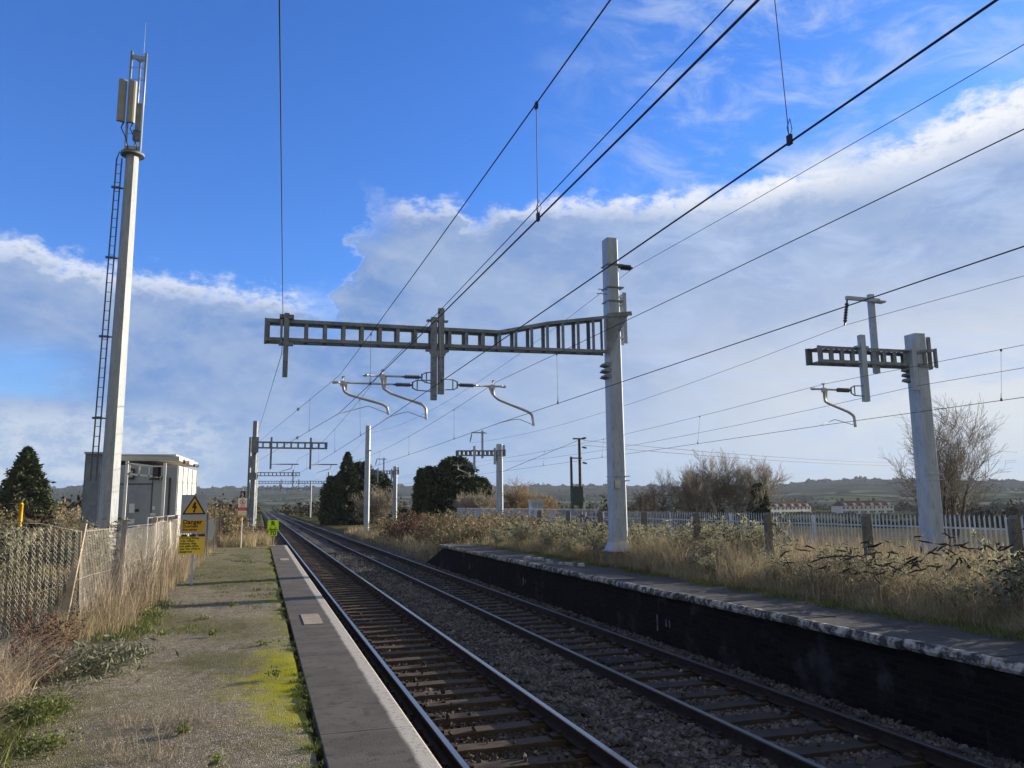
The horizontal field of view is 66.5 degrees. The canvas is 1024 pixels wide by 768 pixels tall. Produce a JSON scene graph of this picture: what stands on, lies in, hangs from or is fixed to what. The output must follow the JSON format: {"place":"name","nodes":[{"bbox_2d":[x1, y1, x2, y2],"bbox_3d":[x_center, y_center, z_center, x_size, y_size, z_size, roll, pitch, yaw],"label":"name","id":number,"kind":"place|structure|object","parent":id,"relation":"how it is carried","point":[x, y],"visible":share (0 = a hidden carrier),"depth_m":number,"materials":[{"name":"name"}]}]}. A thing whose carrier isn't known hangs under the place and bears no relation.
{"place":"outdoors","nodes":[
{"label":"outdoors","id":0,"kind":"place"},
{"bbox_2d":[0,686,90,767],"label":"green grass","id":1,"kind":"structure","parent":0,"point":[10,736],"depth_m":5.49,"materials":[{"name":"green plant"}]},
{"bbox_2d":[0,615,125,740],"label":"dry grass","id":2,"kind":"structure","parent":0,"point":[8,685],"depth_m":6.62,"materials":[{"name":"plant"}]},
{"bbox_2d":[0,526,154,641],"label":"dry grass","id":3,"kind":"structure","parent":0,"point":[71,546],"depth_m":16.01,"materials":[{"name":"plant"}]},
{"bbox_2d":[1,547,213,645],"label":"dry grass","id":4,"kind":"structure","parent":0,"point":[91,628],"depth_m":10.26,"materials":[{"name":"plant"}]},
{"bbox_2d":[91,598,182,642],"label":"green grass","id":5,"kind":"structure","parent":0,"point":[140,627],"depth_m":9.97,"materials":[{"name":"green plant"}]},
{"bbox_2d":[0,546,317,767],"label":"path","id":6,"kind":"structure","parent":0,"point":[264,731],"depth_m":6.79,"materials":[{"name":"gravel"}]},
{"bbox_2d":[0,633,74,686],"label":"dried dock","id":7,"kind":"object","parent":6,"relation":"on","point":[16,652],"visible":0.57,"depth_m":7.02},
{"bbox_2d":[0,680,91,729],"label":"chickweed clump","id":8,"kind":"object","parent":6,"relation":"on","point":[55,710],"visible":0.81,"depth_m":5.85,"materials":[{"name":"green plant"}]},
{"bbox_2d":[6,606,87,662],"bbox_3d":[-4.712,2.529,7.866,0.738,0.597,0.750,2,-9,-18],"label":"dried dock","id":9,"kind":"object","parent":6,"relation":"on","point":[29,632],"visible":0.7,"depth_m":7.91,"materials":[{"name":"plant"}]},
{"bbox_2d":[0,723,94,761],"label":"chickweed clump","id":10,"kind":"object","parent":6,"relation":"on","point":[50,740],"visible":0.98,"depth_m":5.09,"materials":[{"name":"green plant"}]},
{"bbox_2d":[1,625,178,694],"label":"grey leaf plant","id":11,"kind":"object","parent":6,"relation":"on","point":[90,666],"visible":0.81,"depth_m":7.44,"materials":[{"name":"plant"}]},
{"bbox_2d":[49,517,210,632],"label":"dead stems","id":12,"kind":"object","parent":6,"relation":"on","point":[173,560],"visible":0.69,"depth_m":12.00,"materials":[{"name":"plant"}]},
{"bbox_2d":[94,637,166,660],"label":"grey leaf plant","id":13,"kind":"object","parent":6,"relation":"on","point":[127,652],"visible":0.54,"depth_m":8.22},
{"bbox_2d":[80,690,255,767],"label":"dead stems","id":14,"kind":"object","parent":6,"relation":"on","point":[158,741],"visible":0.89,"depth_m":5.50,"materials":[{"name":"plant"}]},
{"bbox_2d":[178,494,207,584],"bbox_3d":[-6.667,3.227,16.274,0.520,1.860,0.067,3,-10,-23],"label":"warning sign","id":15,"kind":"object","parent":6,"relation":"on","point":[193,514],"visible":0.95,"depth_m":16.29,"materials":[{"name":"metal"}]},
{"bbox_2d":[122,548,284,637],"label":"moss tufts","id":16,"kind":"object","parent":6,"relation":"on","point":[251,596],"visible":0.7,"depth_m":14.68,"materials":[{"name":"green plant"}]},
{"bbox_2d":[266,546,332,767],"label":"moss tufts","id":17,"kind":"object","parent":6,"relation":"on","point":[304,691],"visible":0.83,"depth_m":6.62,"materials":[{"name":"green plant"}]},
{"bbox_2d":[208,528,276,547],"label":"dry grass","id":18,"kind":"structure","parent":0,"point":[251,540],"depth_m":32.06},
{"bbox_2d":[344,524,537,559],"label":"dry grass","id":19,"kind":"structure","parent":0,"point":[408,543],"depth_m":48.59,"materials":[{"name":"plant"}]},
{"bbox_2d":[0,509,1023,767],"bbox_3d":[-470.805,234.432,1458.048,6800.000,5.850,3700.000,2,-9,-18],"label":"ground","id":20,"kind":"structure","parent":0,"point":[260,521],"depth_m":46.91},
{"bbox_2d":[0,523,59,594],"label":"buddleia bush","id":21,"kind":"object","parent":20,"relation":"on","point":[14,568],"visible":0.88,"depth_m":15.81,"materials":[{"name":"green plant"}]},
{"bbox_2d":[0,445,60,516],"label":"conifer tree","id":22,"kind":"object","parent":20,"relation":"on","point":[26,474],"visible":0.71,"depth_m":86.06,"materials":[{"name":"green plant"}]},
{"bbox_2d":[38,502,80,545],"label":"bramble thicket","id":23,"kind":"object","parent":20,"relation":"on","point":[67,523],"visible":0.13,"depth_m":38.05,"materials":[{"name":"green plant"}]},
{"bbox_2d":[30,517,147,586],"bbox_3d":[-9.270,3.646,17.086,2.288,1.535,2.071,-1,-9,3],"label":"buddleia bush","id":24,"kind":"object","parent":20,"relation":"on","point":[92,525],"visible":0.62,"depth_m":16.89,"materials":[{"name":"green plant"}]},
{"bbox_2d":[0,515,180,637],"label":"chain link fence","id":25,"kind":"object","parent":20,"relation":"on","point":[76,561],"visible":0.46,"depth_m":10.66,"materials":[{"name":"metal"}]},
{"bbox_2d":[80,452,102,549],"bbox_3d":[-13.110,3.849,24.488,0.560,3.360,1.100,2,-9,-18],"label":"frame","id":26,"kind":"object","parent":20,"relation":"on","point":[90,499],"visible":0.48,"depth_m":24.07,"materials":[{"name":"metal"}]},
{"bbox_2d":[90,27,147,564],"bbox_3d":[-11.626,-3.131,23.250,0.678,16.750,0.837,-6,-10,31],"label":"radio mast","id":27,"kind":"object","parent":20,"relation":"on","point":[134,155],"visible":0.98,"depth_m":23.04,"materials":[{"name":"metal"}]},
{"bbox_2d":[119,461,166,554],"bbox_3d":[-11.250,3.892,23.828,1.155,3.050,0.200,2,-9,-18],"label":"cable frame","id":28,"kind":"object","parent":20,"relation":"on","point":[157,472],"visible":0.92,"depth_m":23.92,"materials":[{"name":"white paint"}]},
{"bbox_2d":[115,454,198,558],"bbox_3d":[-12.646,4.253,27.177,2.816,3.375,4.300,2,-9,-14],"label":"equipment cabin","id":29,"kind":"object","parent":20,"relation":"on","point":[144,497],"visible":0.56,"depth_m":25.46,"materials":[{"name":"metal"}]},
{"bbox_2d":[116,485,151,556],"bbox_3d":[-12.302,4.408,25.142,1.150,2.300,0.055,2,-9,-14],"label":"door","id":30,"kind":"structure","parent":29,"relation":"in","point":[138,501],"depth_m":25.23,"materials":[{"name":"metal"}]},
{"bbox_2d":[196,511,235,561],"bbox_3d":[-12.897,6.458,34.963,0.071,1.500,27.368,2,-9,-17],"label":"wire fence","id":31,"kind":"object","parent":20,"relation":"on","point":[218,524],"visible":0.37,"depth_m":29.43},
{"bbox_2d":[208,509,255,544],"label":"bramble thicket","id":32,"kind":"object","parent":20,"relation":"on","point":[228,522],"visible":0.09,"depth_m":33.88,"materials":[{"name":"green plant"}]},
{"bbox_2d":[246,421,336,530],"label":"overhead line portal","id":33,"kind":"object","parent":20,"relation":"on","point":[254,442],"visible":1,"depth_m":54.95,"materials":[{"name":"metal"}]},
{"bbox_2d":[316,475,341,523],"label":"conifer tree","id":34,"kind":"object","parent":20,"relation":"on","point":[325,494],"visible":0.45,"depth_m":107.51,"materials":[{"name":"green plant"}]},
{"bbox_2d":[319,452,363,525],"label":"conifer tree","id":35,"kind":"object","parent":20,"relation":"on","point":[346,485],"visible":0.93,"depth_m":106.01,"materials":[{"name":"green plant"}]},
{"bbox_2d":[270,545,441,767],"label":"railway platform","id":36,"kind":"structure","parent":20,"relation":"on","point":[358,714],"depth_m":6.56,"materials":[{"name":"concrete"}]},
{"bbox_2d":[344,460,383,523],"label":"conifer tree","id":37,"kind":"object","parent":20,"relation":"on","point":[359,466],"visible":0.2,"depth_m":109.06,"materials":[{"name":"green plant"}]},
{"bbox_2d":[364,426,370,531],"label":"overhead line mast","id":38,"kind":"object","parent":20,"relation":"on","point":[367,476],"visible":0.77,"depth_m":72.73,"materials":[{"name":"metal"}]},
{"bbox_2d":[350,484,400,520],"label":"pale bush","id":39,"kind":"object","parent":20,"relation":"on","point":[378,504],"visible":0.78,"depth_m":100.78,"materials":[{"name":"beige plant"}]},
{"bbox_2d":[363,458,398,523],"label":"overhead line portal","id":40,"kind":"object","parent":20,"relation":"on","point":[393,472],"visible":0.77,"depth_m":99.07,"materials":[{"name":"metal"}]},
{"bbox_2d":[379,511,445,542],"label":"bramble thicket","id":41,"kind":"object","parent":20,"relation":"on","point":[407,524],"visible":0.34,"depth_m":55.14,"materials":[{"name":"red plant"}]},
{"bbox_2d":[411,467,430,522],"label":"conifer tree","id":42,"kind":"object","parent":20,"relation":"on","point":[420,494],"visible":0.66,"depth_m":89.80,"materials":[{"name":"green plant"}]},
{"bbox_2d":[410,465,443,522],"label":"conifer tree","id":43,"kind":"object","parent":20,"relation":"on","point":[430,473],"visible":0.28,"depth_m":92.70,"materials":[{"name":"green plant"}]},
{"bbox_2d":[264,237,636,566],"bbox_3d":[-1.279,0.351,20.722,10.213,9.600,0.712,2,-9,-18],"label":"overhead line portal","id":44,"kind":"object","parent":20,"relation":"on","point":[615,312],"visible":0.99,"depth_m":21.41,"materials":[{"name":"metal"}]},
{"bbox_2d":[259,0,282,427],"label":"earth wire","id":45,"kind":"object","parent":44,"relation":"attached to","point":[281,162],"visible":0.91,"depth_m":10.12,"materials":[{"name":"black metal"}]},
{"bbox_2d":[261,0,610,439],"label":"messenger wire","id":46,"kind":"object","parent":44,"relation":"attached to","point":[535,106],"visible":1,"depth_m":5.85,"materials":[{"name":"black metal"}]},
{"bbox_2d":[258,0,759,460],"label":"contact wire","id":47,"kind":"object","parent":46,"relation":"hanging from","point":[736,21],"visible":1,"depth_m":4.51,"materials":[{"name":"black metal"}]},
{"bbox_2d":[284,0,792,480],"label":"messenger wire","id":48,"kind":"object","parent":44,"relation":"attached to","point":[789,137],"visible":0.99,"depth_m":6.30,"materials":[{"name":"black metal"}]},
{"bbox_2d":[279,0,998,491],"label":"contact wire","id":49,"kind":"object","parent":48,"relation":"hanging from","point":[747,170],"visible":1,"depth_m":4.67,"materials":[{"name":"black metal"}]},
{"bbox_2d":[311,129,1023,480],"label":"messenger wire","id":50,"kind":"object","parent":44,"relation":"attached to","point":[749,261],"visible":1,"depth_m":9.36,"materials":[{"name":"black metal"}]},
{"bbox_2d":[320,246,1023,484],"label":"contact wire","id":51,"kind":"object","parent":50,"relation":"hanging from","point":[772,331],"visible":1,"depth_m":8.97,"materials":[{"name":"black metal"}]},
{"bbox_2d":[339,44,1023,464],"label":"feeder wire","id":52,"kind":"object","parent":44,"relation":"attached to","point":[777,186],"visible":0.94,"depth_m":15.40,"materials":[{"name":"black metal"}]},
{"bbox_2d":[410,507,498,546],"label":"bramble thicket","id":53,"kind":"object","parent":20,"relation":"on","point":[429,531],"visible":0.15,"depth_m":46.16,"materials":[{"name":"brown plant"}]},
{"bbox_2d":[427,456,485,525],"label":"conifer tree","id":54,"kind":"object","parent":20,"relation":"on","point":[451,488],"visible":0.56,"depth_m":91.91,"materials":[{"name":"green plant"}]},
{"bbox_2d":[449,484,495,518],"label":"pale bush","id":55,"kind":"object","parent":20,"relation":"on","point":[478,502],"visible":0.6,"depth_m":85.95,"materials":[{"name":"beige plant"}]},
{"bbox_2d":[427,513,526,554],"bbox_3d":[-1.410,7.558,38.119,5.087,2.988,7.674,2,-9,-18],"label":"bramble thicket","id":56,"kind":"object","parent":20,"relation":"on","point":[466,535],"visible":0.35,"depth_m":37.40,"materials":[{"name":"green plant"}]},
{"bbox_2d":[453,430,505,516],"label":"overhead line portal","id":57,"kind":"object","parent":20,"relation":"on","point":[499,450],"visible":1,"depth_m":64.08,"materials":[{"name":"metal"}]},
{"bbox_2d":[0,484,1023,528],"bbox_3d":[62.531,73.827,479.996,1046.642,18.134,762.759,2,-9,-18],"label":"distant thickets","id":58,"kind":"object","parent":20,"relation":"on","point":[1015,508],"visible":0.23,"depth_m":166.90,"materials":[{"name":"plant"}]},
{"bbox_2d":[493,476,543,519],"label":"willow tree","id":59,"kind":"object","parent":20,"relation":"on","point":[517,499],"visible":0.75,"depth_m":94.06,"materials":[{"name":"brown plant"}]},
{"bbox_2d":[504,519,547,546],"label":"buddleia bush","id":60,"kind":"object","parent":20,"relation":"on","point":[527,524],"visible":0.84,"depth_m":29.37,"materials":[{"name":"green plant"}]},
{"bbox_2d":[484,505,574,534],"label":"bramble thicket","id":61,"kind":"object","parent":20,"relation":"on","point":[533,518],"visible":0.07,"depth_m":41.82,"materials":[{"name":"brown plant"}]},
{"bbox_2d":[537,522,567,551],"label":"buddleia bush","id":62,"kind":"object","parent":20,"relation":"on","point":[554,536],"visible":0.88,"depth_m":26.79,"materials":[{"name":"green plant"}]},
{"bbox_2d":[570,437,586,528],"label":"telegraph pole","id":63,"kind":"object","parent":20,"relation":"on","point":[577,494],"visible":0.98,"depth_m":79.90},
{"bbox_2d":[563,520,607,548],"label":"buddleia bush","id":64,"kind":"object","parent":20,"relation":"on","point":[582,532],"visible":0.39,"depth_m":25.48,"materials":[{"name":"green plant"}]},
{"bbox_2d":[262,512,940,767],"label":"ballast bed","id":65,"kind":"object","parent":20,"relation":"on","point":[331,549],"visible":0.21,"depth_m":10.73,"materials":[{"name":"gravel"}]},
{"bbox_2d":[303,556,594,767],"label":"sleeper","id":66,"kind":"object","parent":65,"relation":"on","point":[504,755],"visible":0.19,"depth_m":9.88,"materials":[{"name":"concrete"}]},
{"bbox_2d":[265,512,654,767],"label":"railway track","id":67,"kind":"structure","parent":65,"relation":"on","point":[590,751],"depth_m":11.48,"materials":[{"name":"metal"}]},
{"bbox_2d":[327,552,778,767],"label":"ballast stones","id":68,"kind":"object","parent":65,"relation":"on","point":[625,725],"visible":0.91,"depth_m":10.98,"materials":[{"name":"gravel"}]},
{"bbox_2d":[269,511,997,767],"bbox_3d":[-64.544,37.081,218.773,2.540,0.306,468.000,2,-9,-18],"label":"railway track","id":69,"kind":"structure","parent":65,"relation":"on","point":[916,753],"depth_m":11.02,"materials":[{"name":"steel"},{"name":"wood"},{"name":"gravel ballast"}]},
{"bbox_2d":[363,551,1023,767],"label":"ballast stones","id":70,"kind":"object","parent":65,"relation":"on","point":[930,737],"visible":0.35,"depth_m":10.54,"materials":[{"name":"gravel"}]},
{"bbox_2d":[627,489,661,523],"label":"bare tree","id":71,"kind":"object","parent":20,"relation":"on","point":[640,501],"visible":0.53,"depth_m":120.41,"materials":[{"name":"brown plant"}]},
{"bbox_2d":[628,522,678,551],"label":"buddleia bush","id":72,"kind":"object","parent":20,"relation":"on","point":[642,536],"visible":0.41,"depth_m":22.17,"materials":[{"name":"green plant"}]},
{"bbox_2d":[626,465,685,524],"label":"bare tree","id":73,"kind":"object","parent":20,"relation":"on","point":[661,502],"visible":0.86,"depth_m":97.07,"materials":[{"name":"brown plant"}]},
{"bbox_2d":[656,462,715,523],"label":"bare tree","id":74,"kind":"object","parent":20,"relation":"on","point":[690,494],"visible":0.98,"depth_m":98.04,"materials":[{"name":"brown plant"}]},
{"bbox_2d":[657,515,732,546],"bbox_3d":[5.249,4.372,21.974,1.860,1.355,2.073,7,-11,-39],"label":"buddleia bush","id":75,"kind":"object","parent":20,"relation":"on","point":[706,523],"visible":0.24,"depth_m":21.95,"materials":[{"name":"green plant"}]},
{"bbox_2d":[665,521,732,554],"bbox_3d":[4.875,4.176,20.330,1.773,1.248,1.958,-2,-9,12],"label":"buddleia bush","id":76,"kind":"object","parent":20,"relation":"on","point":[708,534],"visible":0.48,"depth_m":20.30,"materials":[{"name":"green plant"}]},
{"bbox_2d":[672,452,731,512],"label":"bare tree","id":77,"kind":"object","parent":20,"relation":"on","point":[703,480],"visible":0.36,"depth_m":101.99,"materials":[{"name":"brown plant"}]},
{"bbox_2d":[683,550,727,577],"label":"buddleia bush","id":78,"kind":"object","parent":20,"relation":"on","point":[710,562],"visible":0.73,"depth_m":17.08,"materials":[{"name":"green plant"}]},
{"bbox_2d":[675,448,758,521],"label":"bare tree","id":79,"kind":"object","parent":20,"relation":"on","point":[728,478],"visible":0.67,"depth_m":102.39,"materials":[{"name":"brown plant"}]},
{"bbox_2d":[426,544,1023,762],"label":"railway platform","id":80,"kind":"structure","parent":20,"relation":"on","point":[953,684],"depth_m":11.00,"materials":[{"name":"concrete"}]},
{"bbox_2d":[705,460,772,524],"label":"bare tree","id":81,"kind":"object","parent":20,"relation":"on","point":[735,496],"visible":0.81,"depth_m":101.81,"materials":[{"name":"brown plant"}]},
{"bbox_2d":[457,508,1023,576],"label":"palisade fence","id":82,"kind":"object","parent":20,"relation":"on","point":[813,520],"visible":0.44,"depth_m":29.01,"materials":[{"name":"metal"}]},
{"bbox_2d":[746,483,771,525],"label":"conifer tree","id":83,"kind":"object","parent":20,"relation":"on","point":[762,507],"visible":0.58,"depth_m":101.93,"materials":[{"name":"green plant"}]},
{"bbox_2d":[713,512,805,555],"bbox_3d":[6.291,3.998,20.006,1.562,1.473,2.421,6,-11,-34],"label":"buddleia bush","id":84,"kind":"object","parent":20,"relation":"on","point":[752,530],"visible":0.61,"depth_m":19.97,"materials":[{"name":"green plant"}]},
{"bbox_2d":[739,453,790,503],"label":"bare tree","id":85,"kind":"object","parent":20,"relation":"on","point":[769,482],"visible":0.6,"depth_m":104.03,"materials":[{"name":"brown plant"}]},
{"bbox_2d":[763,512,773,565],"bbox_3d":[5.803,3.651,17.637,0.155,1.480,0.130,2,-11,-18],"label":"concrete post","id":86,"kind":"object","parent":20,"relation":"on","point":[767,520],"visible":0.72,"depth_m":17.65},
{"bbox_2d":[748,552,809,583],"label":"buddleia bush","id":87,"kind":"object","parent":20,"relation":"on","point":[780,562],"visible":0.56,"depth_m":15.32,"materials":[{"name":"green plant"}]},
{"bbox_2d":[768,498,810,513],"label":"terraced houses","id":88,"kind":"structure","parent":20,"relation":"on","point":[782,506],"depth_m":473.47,"materials":[{"name":"white tile"}]},
{"bbox_2d":[789,562,839,593],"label":"buddleia bush","id":89,"kind":"object","parent":20,"relation":"on","point":[804,575],"visible":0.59,"depth_m":14.12,"materials":[{"name":"green plant"}]},
{"bbox_2d":[818,551,870,591],"bbox_3d":[6.252,3.491,14.426,1.176,0.769,1.055,6,-11,-38],"label":"buddleia bush","id":90,"kind":"object","parent":20,"relation":"on","point":[838,564],"visible":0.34,"depth_m":14.38,"materials":[{"name":"green plant"}]},
{"bbox_2d":[831,497,893,513],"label":"terraced houses","id":91,"kind":"structure","parent":20,"relation":"on","point":[858,506],"depth_m":483.56,"materials":[{"name":"white tile"}]},
{"bbox_2d":[861,513,874,589],"bbox_3d":[6.739,3.196,14.748,0.155,1.480,0.130,2,-11,-18],"label":"concrete post","id":92,"kind":"object","parent":20,"relation":"on","point":[866,522],"visible":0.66,"depth_m":14.78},
{"bbox_2d":[805,294,947,573],"bbox_3d":[10.081,1.523,21.648,4.480,8.350,0.675,2,-9,-18],"label":"overhead line portal","id":93,"kind":"object","parent":20,"relation":"on","point":[916,351],"visible":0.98,"depth_m":22.01,"materials":[{"name":"metal"}]},
{"bbox_2d":[838,557,917,604],"bbox_3d":[6.083,3.260,12.934,1.215,0.775,1.100,-6,-10,32],"label":"buddleia bush","id":94,"kind":"object","parent":20,"relation":"on","point":[886,574],"visible":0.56,"depth_m":12.82,"materials":[{"name":"green plant"}]},
{"bbox_2d":[878,392,1017,550],"bbox_3d":[22.840,4.631,40.149,7.099,8.277,8.709,-2,-9,11],"label":"bare tree","id":95,"kind":"object","parent":20,"relation":"on","point":[950,476],"visible":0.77,"depth_m":39.56,"materials":[{"name":"brown plant"}]},
{"bbox_2d":[929,573,981,609],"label":"buddleia bush","id":96,"kind":"object","parent":20,"relation":"on","point":[946,584],"visible":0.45,"depth_m":11.37,"materials":[{"name":"green plant"}]},
{"bbox_2d":[920,549,1006,583],"bbox_3d":[7.825,3.282,13.509,1.240,0.873,1.369,1,-9,-7],"label":"buddleia bush","id":97,"kind":"object","parent":20,"relation":"on","point":[950,559],"visible":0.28,"depth_m":13.55,"materials":[{"name":"green plant"}]},
{"bbox_2d":[960,556,1023,625],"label":"buddleia bush","id":98,"kind":"object","parent":20,"relation":"on","point":[996,584],"visible":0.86,"depth_m":10.55,"materials":[{"name":"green plant"}]},
{"bbox_2d":[885,533,1023,575],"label":"fallen seed heads","id":99,"kind":"object","parent":98,"relation":"on","point":[959,558],"visible":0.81,"depth_m":11.70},
{"bbox_2d":[971,527,1023,590],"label":"buddleia bush","id":100,"kind":"object","parent":20,"relation":"on","point":[996,552],"visible":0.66,"depth_m":11.23,"materials":[{"name":"green plant"}]},
{"bbox_2d":[1007,515,1023,584],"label":"concrete post","id":101,"kind":"object","parent":20,"relation":"on","point":[1014,527],"visible":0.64,"depth_m":11.87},
{"bbox_2d":[0,0,1023,488],"label":"sky","id":102,"kind":"structure","parent":0,"point":[393,112],"materials":[{"name":"blue"}]},
{"bbox_2d":[51,479,1023,510],"bbox_3d":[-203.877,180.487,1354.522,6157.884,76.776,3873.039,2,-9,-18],"label":"hills","id":103,"kind":"structure","parent":0,"point":[834,490],"depth_m":1701.06,"materials":[{"name":"green plant"}]},
{"bbox_2d":[46,475,1023,505],"bbox_3d":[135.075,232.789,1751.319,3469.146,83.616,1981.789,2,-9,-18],"label":"hilltop woods","id":104,"kind":"object","parent":103,"relation":"on","point":[401,485],"visible":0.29,"depth_m":2243.71,"materials":[{"name":"plant"}]},
{"bbox_2d":[468,515,1023,642],"bbox_3d":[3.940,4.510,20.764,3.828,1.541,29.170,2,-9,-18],"label":"dry grass","id":105,"kind":"structure","parent":0,"point":[918,608],"depth_m":14.00,"materials":[{"name":"plant"}]},
{"bbox_2d":[778,540,1013,591],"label":"fallen seed heads","id":106,"kind":"object","parent":105,"relation":"on","point":[883,565],"visible":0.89,"depth_m":13.19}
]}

